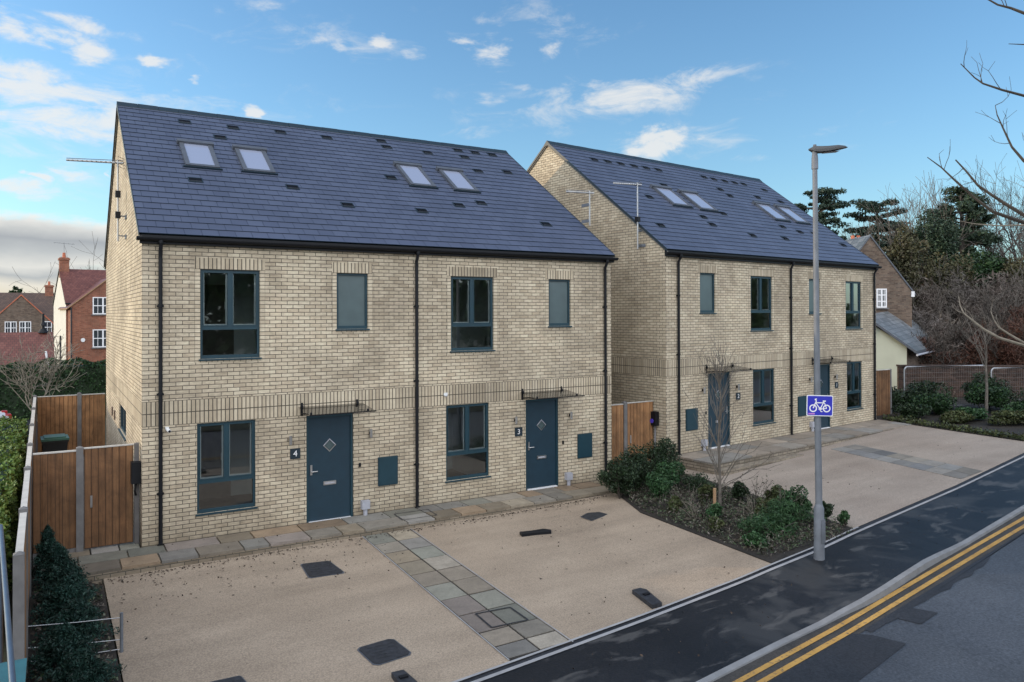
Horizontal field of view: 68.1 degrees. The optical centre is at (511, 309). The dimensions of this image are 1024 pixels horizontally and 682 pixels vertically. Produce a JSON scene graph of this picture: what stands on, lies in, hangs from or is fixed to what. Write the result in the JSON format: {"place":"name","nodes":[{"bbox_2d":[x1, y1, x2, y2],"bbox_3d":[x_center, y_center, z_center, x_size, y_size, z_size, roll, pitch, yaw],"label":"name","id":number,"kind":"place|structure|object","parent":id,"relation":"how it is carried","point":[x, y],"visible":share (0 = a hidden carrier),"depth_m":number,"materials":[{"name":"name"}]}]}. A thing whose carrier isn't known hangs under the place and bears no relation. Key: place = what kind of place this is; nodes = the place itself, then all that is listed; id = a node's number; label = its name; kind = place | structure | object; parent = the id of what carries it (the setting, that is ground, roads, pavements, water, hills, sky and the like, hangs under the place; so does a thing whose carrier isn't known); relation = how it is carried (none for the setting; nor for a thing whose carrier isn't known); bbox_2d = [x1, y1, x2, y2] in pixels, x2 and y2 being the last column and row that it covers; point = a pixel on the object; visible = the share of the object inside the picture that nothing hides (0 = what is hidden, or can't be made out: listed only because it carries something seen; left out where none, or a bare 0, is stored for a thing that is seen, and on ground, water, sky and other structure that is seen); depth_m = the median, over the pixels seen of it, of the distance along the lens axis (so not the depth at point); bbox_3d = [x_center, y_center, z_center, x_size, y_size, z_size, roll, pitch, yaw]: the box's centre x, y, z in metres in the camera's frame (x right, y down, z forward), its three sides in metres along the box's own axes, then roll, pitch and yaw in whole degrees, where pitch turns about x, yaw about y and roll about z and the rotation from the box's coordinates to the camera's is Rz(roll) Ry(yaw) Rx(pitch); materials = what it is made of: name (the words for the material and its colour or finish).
{"place":"outdoors","nodes":[
{"label":"outdoors","id":0,"kind":"place"},
{"bbox_2d":[41,482,613,575],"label":"paving","id":1,"kind":"structure","parent":0,"point":[103,559],"depth_m":14.51,"materials":[{"name":"stone"}]},
{"bbox_2d":[33,446,82,566],"bbox_3d":[-7.900,3.506,13.199,0.755,2.200,0.110,0,0,-31],"label":"garden fence","id":2,"kind":"object","parent":1,"relation":"on","point":[58,492],"visible":0.68,"depth_m":13.19,"materials":[{"name":"wood"}]},
{"bbox_2d":[362,528,573,660],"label":"path","id":3,"kind":"structure","parent":0,"point":[438,560],"depth_m":11.51,"materials":[{"name":"stone"}]},
{"bbox_2d":[0,0,1023,292],"label":"sky","id":4,"kind":"structure","parent":0,"point":[746,88],"materials":[{"name":"blue"}]},
{"bbox_2d":[3,415,1023,681],"bbox_3d":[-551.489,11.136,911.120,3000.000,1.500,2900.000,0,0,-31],"label":"ground","id":5,"kind":"structure","parent":0,"point":[481,681],"depth_m":12.36,"materials":[{"name":"grey concrete"}]},
{"bbox_2d":[0,524,15,681],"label":"metal post","id":6,"kind":"object","parent":5,"relation":"on","point":[4,595],"visible":1,"depth_m":6.26,"materials":[{"name":"silver metal"}]},
{"bbox_2d":[0,415,28,613],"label":"privet hedge","id":7,"kind":"object","parent":5,"relation":"on","point":[14,435],"visible":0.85,"depth_m":15.53,"materials":[{"name":"green plant"}]},
{"bbox_2d":[13,395,36,672],"bbox_3d":[-9.292,3.563,14.635,0.096,2.310,17.136,0,0,-32],"label":"garden fence","id":8,"kind":"object","parent":5,"relation":"on","point":[22,560],"visible":0.86,"depth_m":8.99,"materials":[{"name":"concrete"}]},
{"bbox_2d":[0,281,53,334],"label":"brick house","id":9,"kind":"structure","parent":5,"relation":"on","point":[21,312],"depth_m":72.64,"materials":[{"name":"brown brick"}]},
{"bbox_2d":[0,314,54,366],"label":"garage","id":10,"kind":"structure","parent":5,"relation":"on","point":[9,341],"depth_m":46.56,"materials":[{"name":"red brick"}]},
{"bbox_2d":[0,327,86,410],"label":"bare tree","id":11,"kind":"object","parent":5,"relation":"on","point":[50,370],"visible":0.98,"depth_m":24.88,"materials":[{"name":"brown plant"}]},
{"bbox_2d":[0,357,105,419],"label":"garden hedge","id":12,"kind":"object","parent":5,"relation":"on","point":[92,380],"visible":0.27,"depth_m":33.99,"materials":[{"name":"green plant"}]},
{"bbox_2d":[37,392,104,456],"bbox_3d":[-13.033,3.590,22.448,1.737,2.260,0.110,0,0,-31],"label":"garden fence","id":13,"kind":"object","parent":5,"relation":"on","point":[78,418],"visible":0.59,"depth_m":22.46,"materials":[{"name":"wood"}]},
{"bbox_2d":[26,567,121,681],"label":"planting bed","id":14,"kind":"object","parent":5,"relation":"on","point":[111,645],"visible":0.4,"depth_m":10.23,"materials":[{"name":"soil"}]},
{"bbox_2d":[31,524,57,578],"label":"conifer shrub","id":15,"kind":"object","parent":14,"relation":"on","point":[48,541],"visible":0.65,"depth_m":12.50,"materials":[{"name":"green plant"}]},
{"bbox_2d":[31,542,83,594],"bbox_3d":[-7.209,4.056,11.979,0.839,0.771,0.856,0,0,-44],"label":"conifer shrub","id":16,"kind":"object","parent":14,"relation":"on","point":[58,552],"visible":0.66,"depth_m":11.92,"materials":[{"name":"green plant"}]},
{"bbox_2d":[28,575,100,629],"bbox_3d":[-6.288,4.086,10.667,0.990,0.691,0.913,0,0,-35],"label":"conifer shrub","id":17,"kind":"object","parent":14,"relation":"on","point":[63,590],"visible":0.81,"depth_m":10.57,"materials":[{"name":"green plant"}]},
{"bbox_2d":[26,622,108,681],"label":"conifer shrub","id":18,"kind":"object","parent":14,"relation":"on","point":[62,640],"visible":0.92,"depth_m":9.14,"materials":[{"name":"green plant"}]},
{"bbox_2d":[31,558,105,609],"bbox_3d":[-6.682,4.081,11.333,1.016,0.710,1.012,0,0,3],"label":"conifer shrub","id":19,"kind":"object","parent":14,"relation":"on","point":[66,566],"visible":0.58,"depth_m":11.32,"materials":[{"name":"green plant"}]},
{"bbox_2d":[29,577,117,681],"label":"ground cover","id":20,"kind":"object","parent":14,"relation":"on","point":[96,639],"visible":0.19,"depth_m":10.10,"materials":[{"name":"green plant"}]},
{"bbox_2d":[29,597,119,645],"bbox_3d":[-5.800,4.121,10.051,1.027,0.611,1.004,0,0,25],"label":"conifer shrub","id":21,"kind":"object","parent":14,"relation":"on","point":[76,609],"visible":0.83,"depth_m":9.97,"materials":[{"name":"green plant"}]},
{"bbox_2d":[43,648,127,681],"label":"conifer shrub","id":22,"kind":"object","parent":14,"relation":"on","point":[82,665],"visible":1,"depth_m":8.59,"materials":[{"name":"green plant"}]},
{"bbox_2d":[53,242,105,364],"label":"brick house","id":23,"kind":"structure","parent":5,"relation":"on","point":[79,302],"depth_m":55.23,"materials":[{"name":"red brick"}]},
{"bbox_2d":[104,536,508,681],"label":"drive","id":24,"kind":"structure","parent":5,"relation":"on","point":[275,630],"depth_m":10.55,"materials":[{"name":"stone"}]},
{"bbox_2d":[301,561,344,577],"bbox_3d":[-3.231,4.362,12.769,0.593,0.020,0.852,0,0,-31],"label":"manhole cover","id":25,"kind":"object","parent":24,"relation":"on","point":[319,569],"visible":1,"depth_m":12.71,"materials":[{"name":"metal"}]},
{"bbox_2d":[357,639,411,664],"bbox_3d":[-1.628,4.341,9.637,0.547,0.020,0.623,0,0,-35],"label":"manhole cover","id":26,"kind":"object","parent":24,"relation":"on","point":[383,652],"visible":1,"depth_m":9.61,"materials":[{"name":"metal"}]},
{"bbox_2d":[86,445,1019,681],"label":"fallen leaves","id":27,"kind":"object","parent":24,"relation":"on","point":[270,553],"visible":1,"depth_m":13.34,"materials":[{"name":"brown plant"}]},
{"bbox_2d":[66,101,618,547],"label":"semi detached house","id":28,"kind":"structure","parent":5,"relation":"on","point":[306,324],"depth_m":16.46,"materials":[{"name":"brick"}]},
{"bbox_2d":[84,442,138,548],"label":"side gate","id":29,"kind":"structure","parent":28,"relation":"attached to","point":[108,502],"depth_m":13.59,"materials":[{"name":"brown wood"}]},
{"bbox_2d":[195,420,257,516],"bbox_3d":[-5.424,2.975,14.388,1.115,1.711,0.185,0,0,-31],"label":"window","id":30,"kind":"structure","parent":28,"relation":"in","point":[225,475],"depth_m":14.37,"materials":[{"name":"grey plastic"}]},
{"bbox_2d":[199,269,261,360],"bbox_3d":[-5.372,0.102,14.440,1.137,1.706,0.185,0,0,-31],"label":"window","id":31,"kind":"structure","parent":28,"relation":"in","point":[229,324],"depth_m":14.43,"materials":[{"name":"grey plastic"}]},
{"bbox_2d":[306,413,352,522],"bbox_3d":[-3.707,3.214,15.408,0.971,2.182,0.120,0,0,-31],"label":"door","id":32,"kind":"structure","parent":28,"relation":"in","point":[329,438],"depth_m":15.41,"materials":[{"name":"blue wood"}]},
{"bbox_2d":[335,273,369,330],"bbox_3d":[-3.307,-0.157,15.666,0.723,1.175,0.135,0,0,-31],"label":"window","id":33,"kind":"structure","parent":28,"relation":"in","point":[351,288],"depth_m":15.69,"materials":[{"name":"grey glass"}]},
{"bbox_2d":[445,403,490,482],"bbox_3d":[-1.019,2.971,17.062,1.149,1.700,0.185,0,0,-31],"label":"window","id":34,"kind":"structure","parent":28,"relation":"in","point":[465,407],"depth_m":17.06,"materials":[{"name":"grey plastic"}]},
{"bbox_2d":[450,276,495,352],"bbox_3d":[-0.917,0.108,17.144,1.148,1.690,0.185,0,0,-31],"label":"window","id":35,"kind":"structure","parent":28,"relation":"in","point":[470,322],"depth_m":17.14,"materials":[{"name":"grey plastic"}]},
{"bbox_2d":[526,398,557,490],"bbox_3d":[0.703,3.205,18.085,0.936,2.162,0.120,0,0,-31],"label":"door","id":36,"kind":"structure","parent":28,"relation":"in","point":[541,414],"depth_m":18.10,"materials":[{"name":"blue wood"}]},
{"bbox_2d":[548,279,571,326],"bbox_3d":[1.138,-0.149,18.364,0.696,1.152,0.135,0,0,-31],"label":"window","id":37,"kind":"structure","parent":28,"relation":"in","point":[559,290],"depth_m":18.41,"materials":[{"name":"grey glass"}]},
{"bbox_2d":[77,492,611,598],"bbox_3d":[-2.857,4.527,15.554,11.500,0.453,1.535,0,0,-31],"label":"paving edge","id":38,"kind":"object","parent":5,"relation":"on","point":[101,577],"visible":0.07,"depth_m":13.90,"materials":[{"name":"brick"}]},
{"bbox_2d":[411,493,770,639],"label":"drive","id":39,"kind":"structure","parent":5,"relation":"on","point":[497,551],"depth_m":13.18,"materials":[{"name":"concrete"}]},
{"bbox_2d":[611,401,627,481],"bbox_3d":[2.628,3.535,19.906,0.955,2.210,0.110,0,0,-31],"label":"garden fence","id":40,"kind":"object","parent":5,"relation":"on","point":[619,428],"visible":0.27,"depth_m":20.01,"materials":[{"name":"wood"}]},
{"bbox_2d":[452,527,857,681],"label":"edging","id":41,"kind":"object","parent":5,"relation":"on","point":[486,670],"visible":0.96,"depth_m":10.62,"materials":[{"name":"concrete"}]},
{"bbox_2d":[527,141,881,460],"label":"semi detached house","id":42,"kind":"structure","parent":5,"relation":"on","point":[703,255],"depth_m":23.14,"materials":[{"name":"brick"}]},
{"bbox_2d":[627,400,652,460],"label":"side gate","id":43,"kind":"structure","parent":42,"relation":"attached to","point":[639,430],"depth_m":20.36,"materials":[{"name":"brown wood"}]},
{"bbox_2d":[699,273,716,313],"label":"window","id":44,"kind":"structure","parent":42,"relation":"in","point":[706,279],"depth_m":21.51,"materials":[{"name":"grey glass"}]},
{"bbox_2d":[708,372,729,449],"bbox_3d":[5.922,2.894,21.764,1.020,2.162,0.120,0,0,-38],"label":"door","id":45,"kind":"structure","parent":42,"relation":"in","point":[711,414],"depth_m":21.75,"materials":[{"name":"blue wood"}]},
{"bbox_2d":[750,276,773,331],"bbox_3d":[7.550,-0.172,23.074,1.169,1.667,0.185,0,0,-38],"label":"window","id":46,"kind":"structure","parent":42,"relation":"in","point":[759,309],"depth_m":23.07,"materials":[{"name":"black glass"}]},
{"bbox_2d":[753,368,775,425],"bbox_3d":[7.638,2.654,23.121,1.189,1.686,0.185,0,0,-38],"label":"window","id":47,"kind":"structure","parent":42,"relation":"in","point":[761,402],"depth_m":23.12,"materials":[{"name":"black glass"}]},
{"bbox_2d":[616,470,851,562],"bbox_3d":[4.130,4.269,16.712,3.037,0.098,7.307,0,0,-24],"label":"planting bed","id":48,"kind":"object","parent":5,"relation":"on","point":[773,558],"visible":0.23,"depth_m":14.84,"materials":[{"name":"soil"}]},
{"bbox_2d":[596,455,640,498],"bbox_3d":[2.436,3.849,17.371,1.006,1.011,0.887,0,0,17],"label":"evergreen shrub","id":49,"kind":"object","parent":48,"relation":"on","point":[622,477],"visible":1,"depth_m":17.26,"materials":[{"name":"green plant"}]},
{"bbox_2d":[612,444,658,488],"bbox_3d":[2.897,3.766,18.144,1.119,1.139,0.993,0,0,-13],"label":"evergreen shrub","id":50,"kind":"object","parent":48,"relation":"on","point":[639,458],"visible":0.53,"depth_m":17.92,"materials":[{"name":"green plant"}]},
{"bbox_2d":[640,437,681,473],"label":"evergreen shrub","id":51,"kind":"object","parent":48,"relation":"on","point":[659,452],"visible":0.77,"depth_m":18.89,"materials":[{"name":"green plant"}]},
{"bbox_2d":[681,336,779,505],"bbox_3d":[4.630,2.427,16.298,1.817,3.701,1.420,0,0,43],"label":"young tree","id":52,"kind":"object","parent":48,"relation":"on","point":[718,375],"visible":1,"depth_m":16.28,"materials":[{"name":"brown plant"}]},
{"bbox_2d":[622,470,854,555],"bbox_3d":[4.339,4.069,16.240,2.924,0.555,5.801,0,0,-25],"label":"ground cover","id":53,"kind":"object","parent":48,"relation":"on","point":[738,509],"visible":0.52,"depth_m":15.43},
{"bbox_2d":[736,512,799,539],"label":"bedding plant","id":54,"kind":"object","parent":48,"relation":"on","point":[764,523],"visible":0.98,"depth_m":14.24,"materials":[{"name":"green plant"}]},
{"bbox_2d":[759,497,813,521],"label":"bedding plant","id":55,"kind":"object","parent":48,"relation":"on","point":[788,507],"visible":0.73,"depth_m":14.76,"materials":[{"name":"green plant"}]},
{"bbox_2d":[459,453,1023,681],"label":"channel","id":56,"kind":"object","parent":5,"relation":"on","point":[498,669],"visible":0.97,"depth_m":11.51,"materials":[{"name":"concrete"}]},
{"bbox_2d":[471,456,1023,681],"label":"edging","id":57,"kind":"object","parent":56,"relation":"on","point":[625,626],"visible":0.97,"depth_m":11.37,"materials":[{"name":"concrete"}]},
{"bbox_2d":[482,458,1023,681],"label":"footway","id":58,"kind":"structure","parent":5,"relation":"on","point":[852,568],"depth_m":11.26,"materials":[{"name":"asphalt"}]},
{"bbox_2d":[808,144,847,560],"bbox_3d":[5.443,0.773,13.017,0.650,7.220,0.230,0,0,0],"label":"street lamp","id":59,"kind":"object","parent":58,"relation":"on","point":[819,529],"visible":0.91,"depth_m":12.97,"materials":[{"name":"grey metal"}]},
{"bbox_2d":[806,395,832,415],"bbox_3d":[5.252,1.640,12.938,0.458,0.366,0.030,0,0,0],"label":"cycle sign","id":60,"kind":"object","parent":59,"relation":"attached to","point":[819,405],"visible":1,"depth_m":12.93,"materials":[{"name":"blue metal"}]},
{"bbox_2d":[676,430,887,475],"bbox_3d":[9.247,4.417,23.245,11.090,0.853,1.600,0,0,-38],"label":"paving edge","id":61,"kind":"object","parent":5,"relation":"on","point":[741,465],"visible":0.22,"depth_m":20.27,"materials":[{"name":"brick"}]},
{"bbox_2d":[794,187,854,239],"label":"cedar tree","id":62,"kind":"object","parent":5,"relation":"on","point":[827,201],"visible":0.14,"depth_m":57.25,"materials":[{"name":"green plant"}]},
{"bbox_2d":[684,425,1023,527],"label":"drive","id":63,"kind":"structure","parent":5,"relation":"on","point":[861,499],"depth_m":19.45,"materials":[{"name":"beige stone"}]},
{"bbox_2d":[833,198,908,251],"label":"cedar tree","id":64,"kind":"object","parent":5,"relation":"on","point":[862,208],"visible":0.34,"depth_m":61.47,"materials":[{"name":"green plant"}]},
{"bbox_2d":[845,235,915,334],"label":"cottage","id":65,"kind":"structure","parent":5,"relation":"on","point":[895,293],"depth_m":41.03,"materials":[{"name":"brick"}]},
{"bbox_2d":[876,369,891,415],"bbox_3d":[13.552,3.266,28.176,1.715,2.090,0.070,0,0,-30],"label":"garden fence","id":66,"kind":"object","parent":5,"relation":"on","point":[883,391],"visible":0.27,"depth_m":28.34,"materials":[{"name":"wood"}]},
{"bbox_2d":[876,311,937,390],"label":"outbuilding","id":67,"kind":"structure","parent":5,"relation":"on","point":[899,344],"depth_m":36.66,"materials":[{"name":"paint"}]},
{"bbox_2d":[881,222,934,312],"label":"ivy covered tree","id":68,"kind":"object","parent":5,"relation":"on","point":[904,259],"visible":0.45,"depth_m":46.78,"materials":[{"name":"green plant"}]},
{"bbox_2d":[838,178,999,262],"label":"bare tree","id":69,"kind":"object","parent":5,"relation":"on","point":[900,220],"visible":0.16,"depth_m":54.73,"materials":[{"name":"brown plant"}]},
{"bbox_2d":[913,205,961,289],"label":"ivy covered tree","id":70,"kind":"object","parent":5,"relation":"on","point":[939,239],"visible":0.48,"depth_m":51.21,"materials":[{"name":"green plant"}]},
{"bbox_2d":[876,392,1023,440],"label":"planting bed","id":71,"kind":"object","parent":5,"relation":"on","point":[1014,428],"visible":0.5,"depth_m":26.27,"materials":[{"name":"soil"}]},
{"bbox_2d":[900,380,952,403],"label":"border shrub","id":72,"kind":"object","parent":71,"relation":"on","point":[925,389],"visible":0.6,"depth_m":29.30,"materials":[{"name":"green plant"}]},
{"bbox_2d":[907,392,957,414],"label":"border shrub","id":73,"kind":"object","parent":71,"relation":"on","point":[937,403],"visible":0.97,"depth_m":28.06,"materials":[{"name":"green plant"}]},
{"bbox_2d":[911,328,969,364],"bbox_3d":[21.484,2.611,39.214,3.868,3.410,3.799,0,0,42],"label":"scrub bush","id":74,"kind":"object","parent":71,"relation":"on","point":[943,357],"visible":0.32,"depth_m":38.53,"materials":[{"name":"brown plant"}]},
{"bbox_2d":[924,250,976,311],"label":"ivy covered tree","id":75,"kind":"object","parent":71,"relation":"on","point":[954,265],"visible":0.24,"depth_m":48.18,"materials":[{"name":"green plant"}]},
{"bbox_2d":[882,412,1023,439],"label":"ground cover","id":76,"kind":"object","parent":71,"relation":"on","point":[900,418],"visible":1,"depth_m":24.82,"materials":[{"name":"green plant"}]},
{"bbox_2d":[911,251,1023,339],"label":"scrub bush","id":77,"kind":"object","parent":71,"relation":"on","point":[959,290],"visible":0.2,"depth_m":46.57,"materials":[{"name":"brown plant"}]},
{"bbox_2d":[928,275,1023,333],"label":"scrub bush","id":78,"kind":"object","parent":71,"relation":"on","point":[979,309],"visible":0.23,"depth_m":44.34,"materials":[{"name":"brown plant"}]},
{"bbox_2d":[951,247,1019,297],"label":"evergreen tree","id":79,"kind":"object","parent":71,"relation":"on","point":[987,264],"visible":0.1,"depth_m":49.80,"materials":[{"name":"green plant"}]},
{"bbox_2d":[963,382,1010,408],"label":"border shrub","id":80,"kind":"object","parent":71,"relation":"on","point":[998,398],"visible":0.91,"depth_m":28.36,"materials":[{"name":"green plant"}]},
{"bbox_2d":[952,261,1023,323],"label":"scrub bush","id":81,"kind":"object","parent":71,"relation":"on","point":[999,293],"visible":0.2,"depth_m":45.69,"materials":[{"name":"brown plant"}]},
{"bbox_2d":[968,304,1023,364],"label":"scrub bush","id":82,"kind":"object","parent":71,"relation":"on","point":[1015,349],"visible":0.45,"depth_m":39.23,"materials":[{"name":"brown plant"}]},
{"bbox_2d":[985,409,1023,425],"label":"border shrub","id":83,"kind":"object","parent":71,"relation":"on","point":[1005,417],"visible":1,"depth_m":25.46,"materials":[{"name":"green plant"}]},
{"bbox_2d":[906,268,1012,342],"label":"scrub bush","id":84,"kind":"object","parent":5,"relation":"on","point":[927,298],"visible":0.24,"depth_m":45.37,"materials":[{"name":"brown plant"}]},
{"bbox_2d":[896,365,1023,396],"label":"garden wall","id":85,"kind":"structure","parent":5,"relation":"on","point":[954,376],"depth_m":33.72,"materials":[{"name":"brick"}]},
{"bbox_2d":[925,185,1003,268],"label":"pine tree","id":86,"kind":"object","parent":5,"relation":"on","point":[967,203],"visible":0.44,"depth_m":55.68,"materials":[{"name":"green plant"}]},
{"bbox_2d":[919,311,1023,364],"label":"scrub bush","id":87,"kind":"object","parent":5,"relation":"on","point":[948,332],"visible":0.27,"depth_m":40.25,"materials":[{"name":"brown plant"}]},
{"bbox_2d":[925,320,1022,364],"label":"scrub bush","id":88,"kind":"object","parent":5,"relation":"on","point":[973,358],"visible":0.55,"depth_m":39.11,"materials":[{"name":"brown plant"}]},
{"bbox_2d":[950,155,1023,259],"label":"bare tree","id":89,"kind":"object","parent":5,"relation":"on","point":[1006,211],"visible":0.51,"depth_m":61.30,"materials":[{"name":"brown plant"}]},
{"bbox_2d":[960,158,1023,263],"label":"bare tree","id":90,"kind":"object","parent":5,"relation":"on","point":[1021,234],"visible":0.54,"depth_m":56.15,"materials":[{"name":"brown plant"}]},
{"bbox_2d":[678,419,913,464],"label":"paving","id":91,"kind":"structure","parent":0,"point":[784,443],"depth_m":22.62,"materials":[{"name":"stone"}]},
{"bbox_2d":[832,444,981,478],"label":"path","id":92,"kind":"structure","parent":0,"point":[947,469],"depth_m":20.27,"materials":[{"name":"stone"}]},
{"bbox_2d":[800,533,1023,681],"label":"road","id":93,"kind":"structure","parent":0,"point":[972,630],"depth_m":10.29,"materials":[{"name":"grey asphalt"}]},
{"bbox_2d":[770,633,905,681],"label":"road patch","id":94,"kind":"object","parent":93,"relation":"on","point":[852,657],"visible":1,"depth_m":9.51,"materials":[{"name":"grey asphalt"}]},
{"bbox_2d":[696,505,1023,681],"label":"kerb","id":95,"kind":"structure","parent":93,"relation":"on","point":[726,669],"depth_m":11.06,"materials":[{"name":"concrete"}]},
{"bbox_2d":[714,512,1023,681],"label":"gutter","id":96,"kind":"object","parent":93,"relation":"on","point":[749,667],"visible":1,"depth_m":10.86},
{"bbox_2d":[733,517,1023,681],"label":"road marking","id":97,"kind":"object","parent":93,"relation":"on","point":[815,638],"visible":1,"depth_m":11.02,"materials":[{"name":"yellow paint"}]},
{"bbox_2d":[757,524,1023,681],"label":"road marking","id":98,"kind":"object","parent":93,"relation":"on","point":[843,634],"visible":1,"depth_m":10.91,"materials":[{"name":"yellow paint"}]},
{"bbox_2d":[865,532,1023,631],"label":"wet strip","id":99,"kind":"object","parent":93,"relation":"on","point":[967,571],"visible":1,"depth_m":11.82,"materials":[{"name":"concrete"}]},
{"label":"verge","id":100,"kind":"structure","parent":0,"visible":0},
{"bbox_2d":[927,0,1023,346],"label":"roadside tree","id":101,"kind":"object","parent":100,"relation":"on","point":[1006,204],"visible":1,"depth_m":15.41,"materials":[{"name":"brown plant"}]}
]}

